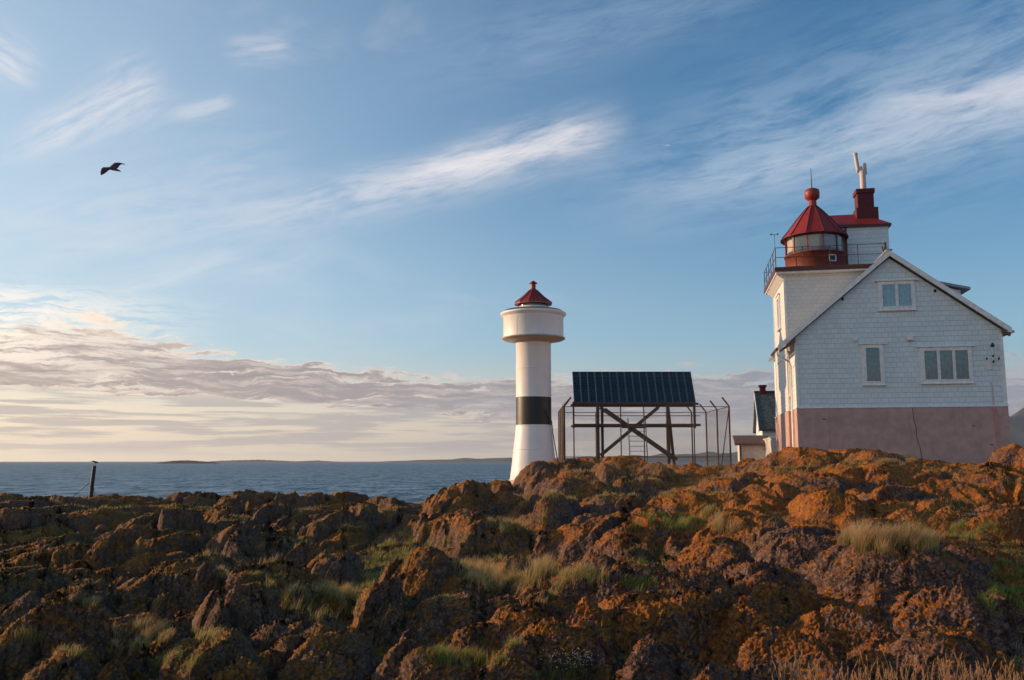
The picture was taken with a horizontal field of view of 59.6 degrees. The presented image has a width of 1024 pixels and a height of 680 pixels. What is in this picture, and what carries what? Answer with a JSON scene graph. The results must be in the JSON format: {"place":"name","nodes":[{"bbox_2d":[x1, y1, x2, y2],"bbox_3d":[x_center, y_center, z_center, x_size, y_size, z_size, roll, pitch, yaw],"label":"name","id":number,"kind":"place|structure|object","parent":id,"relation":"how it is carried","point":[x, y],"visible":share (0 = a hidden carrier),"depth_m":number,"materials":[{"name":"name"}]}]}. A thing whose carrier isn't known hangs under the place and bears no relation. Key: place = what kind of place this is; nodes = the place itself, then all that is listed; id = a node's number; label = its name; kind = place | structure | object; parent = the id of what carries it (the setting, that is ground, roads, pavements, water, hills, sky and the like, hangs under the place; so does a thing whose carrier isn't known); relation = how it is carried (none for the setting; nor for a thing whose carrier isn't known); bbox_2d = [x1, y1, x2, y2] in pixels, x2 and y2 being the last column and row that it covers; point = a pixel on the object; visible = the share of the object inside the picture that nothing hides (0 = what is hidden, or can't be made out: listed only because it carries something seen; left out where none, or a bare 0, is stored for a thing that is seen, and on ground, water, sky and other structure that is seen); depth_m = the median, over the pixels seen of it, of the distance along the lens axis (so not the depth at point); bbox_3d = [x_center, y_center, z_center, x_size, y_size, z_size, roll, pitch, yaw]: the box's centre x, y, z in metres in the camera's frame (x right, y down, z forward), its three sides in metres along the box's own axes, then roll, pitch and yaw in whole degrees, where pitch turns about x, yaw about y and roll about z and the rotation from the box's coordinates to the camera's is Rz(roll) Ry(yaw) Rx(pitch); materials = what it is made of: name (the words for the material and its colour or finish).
{"place":"outdoors","nodes":[
{"label":"outdoors","id":0,"kind":"place"},
{"bbox_2d":[100,162,124,174],"bbox_3d":[-15.761,-6.724,35.275,0.398,0.770,1.003,-7,-10,42],"label":"flying gull","id":1,"kind":"object","parent":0,"point":[113,167],"visible":1,"depth_m":35.22,"materials":[{"name":"black"}]},
{"bbox_2d":[151,460,220,463],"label":"island","id":2,"kind":"structure","parent":0,"point":[185,462],"depth_m":3513.38,"materials":[{"name":"grey stone"}]},
{"bbox_2d":[209,460,333,461],"bbox_3d":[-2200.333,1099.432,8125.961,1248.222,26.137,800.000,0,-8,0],"label":"coast","id":3,"kind":"structure","parent":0,"point":[267,461],"depth_m":7939.26},
{"bbox_2d":[0,462,737,502],"bbox_3d":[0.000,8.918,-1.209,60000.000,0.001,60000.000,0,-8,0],"label":"sea","id":4,"kind":"structure","parent":0,"point":[414,482],"depth_m":501.32,"materials":[{"name":"blue liquid"}]},
{"bbox_2d":[0,443,1023,679],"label":"rocky ground","id":5,"kind":"structure","parent":0,"point":[709,606],"depth_m":15.24,"materials":[{"name":"brown stone"}]},
{"bbox_2d":[73,466,95,497],"bbox_3d":[-17.709,6.100,36.801,1.368,1.846,0.196,0,-8,0],"label":"mooring post","id":6,"kind":"object","parent":5,"relation":"on","point":[91,482],"visible":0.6,"depth_m":36.79,"materials":[{"name":"black paint"}]},
{"bbox_2d":[177,646,181,661],"bbox_3d":[-3.708,3.564,9.976,0.118,0.315,0.121,5,-9,-33],"label":"leafy weed","id":7,"kind":"object","parent":5,"relation":"on","point":[179,657],"visible":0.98,"depth_m":9.98,"materials":[{"name":"green plant"}]},
{"bbox_2d":[2,454,1023,679],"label":"green grass","id":8,"kind":"structure","parent":5,"relation":"on","point":[466,652],"depth_m":15.77,"materials":[{"name":"green plant"}]},
{"bbox_2d":[11,453,1023,679],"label":"dry grass","id":9,"kind":"structure","parent":5,"relation":"on","point":[856,539],"depth_m":16.08,"materials":[{"name":"brown plant"}]},
{"bbox_2d":[500,281,565,483],"bbox_3d":[1.208,2.795,50.078,3.720,12.491,3.720,0,-8,0],"label":"lighthouse","id":10,"kind":"object","parent":5,"relation":"on","point":[533,328],"visible":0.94,"depth_m":49.20,"materials":[{"name":"concrete"}]},
{"bbox_2d":[571,372,700,464],"bbox_3d":[7.174,4.856,52.223,7.356,6.220,2.357,0,-8,0],"label":"solar panel rig","id":11,"kind":"object","parent":5,"relation":"on","point":[639,388],"visible":0.94,"depth_m":52.50,"materials":[{"name":"metal"}]},
{"bbox_2d":[558,397,731,468],"bbox_3d":[7.516,5.841,52.693,9.292,4.583,6.096,0,-8,0],"label":"chain link fence","id":12,"kind":"object","parent":5,"relation":"on","point":[562,454],"visible":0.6,"depth_m":49.94,"materials":[{"name":"metal"}]},
{"bbox_2d":[298,507,1008,679],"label":"white flowers","id":13,"kind":"object","parent":5,"relation":"on","point":[579,660],"visible":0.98,"depth_m":10.62,"materials":[{"name":"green plant"}]},
{"bbox_2d":[732,435,767,461],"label":"outhouse","id":14,"kind":"structure","parent":5,"relation":"on","point":[751,446],"depth_m":55.50,"materials":[{"name":"white wood"}]},
{"bbox_2d":[753,385,775,437],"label":"cottage","id":15,"kind":"structure","parent":5,"relation":"on","point":[764,416],"depth_m":63.12,"materials":[{"name":"white"}]},
{"bbox_2d":[763,437,775,455],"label":"garden wall","id":16,"kind":"structure","parent":5,"relation":"on","point":[770,445],"depth_m":52.18,"materials":[{"name":"white paint"}]},
{"bbox_2d":[764,176,1014,463],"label":"lighthouse house","id":17,"kind":"structure","parent":5,"relation":"on","point":[879,344],"depth_m":41.65,"materials":[{"name":"white wood"}]},
{"bbox_2d":[775,293,780,331],"bbox_3d":[14.109,-1.443,47.422,0.130,1.900,1.420,-1,-8,10],"label":"window","id":18,"kind":"structure","parent":17,"relation":"in","point":[777,296],"depth_m":47.08,"materials":[{"name":"white paint"}]},
{"bbox_2d":[784,351,790,397],"bbox_3d":[13.813,1.764,44.836,0.130,2.250,1.520,-1,-8,10],"label":"window","id":19,"kind":"structure","parent":17,"relation":"in","point":[788,352],"depth_m":44.27,"materials":[{"name":"white paint"}]},
{"bbox_2d":[853,153,866,188],"bbox_3d":[18.944,-9.137,48.639,0.695,2.135,0.320,-1,-8,10],"label":"radio antenna","id":20,"kind":"object","parent":17,"relation":"on","point":[861,171],"visible":0.96,"depth_m":48.57,"materials":[{"name":"white metal"}]},
{"bbox_2d":[858,343,886,385],"bbox_3d":[16.768,1.129,41.532,1.260,1.980,0.130,-1,-8,10],"label":"window","id":21,"kind":"structure","parent":17,"relation":"in","point":[872,353],"depth_m":41.55,"materials":[{"name":"white paint"}]},
{"bbox_2d":[874,279,917,310],"bbox_3d":[17.958,-2.091,41.746,1.920,1.460,0.130,-1,-8,10],"label":"window","id":22,"kind":"structure","parent":17,"relation":"in","point":[899,294],"depth_m":41.77,"materials":[{"name":"white paint"}]},
{"bbox_2d":[916,345,974,383],"bbox_3d":[19.885,1.136,40.948,2.520,1.750,0.130,-1,-8,10],"label":"window","id":23,"kind":"structure","parent":17,"relation":"in","point":[939,364],"depth_m":40.96,"materials":[{"name":"white paint"}]},
{"bbox_2d":[772,648,1023,679],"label":"seeding grass","id":24,"kind":"structure","parent":5,"relation":"on","point":[942,669],"depth_m":9.12,"materials":[{"name":"brown plant"}]},
{"bbox_2d":[0,0,1023,461],"label":"sky","id":25,"kind":"structure","parent":0,"point":[312,239],"materials":[{"name":"blue"}]},
{"bbox_2d":[382,408,1023,461],"bbox_3d":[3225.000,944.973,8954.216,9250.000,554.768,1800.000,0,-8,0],"label":"coast","id":26,"kind":"structure","parent":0,"point":[1016,421],"depth_m":8503.78}
]}

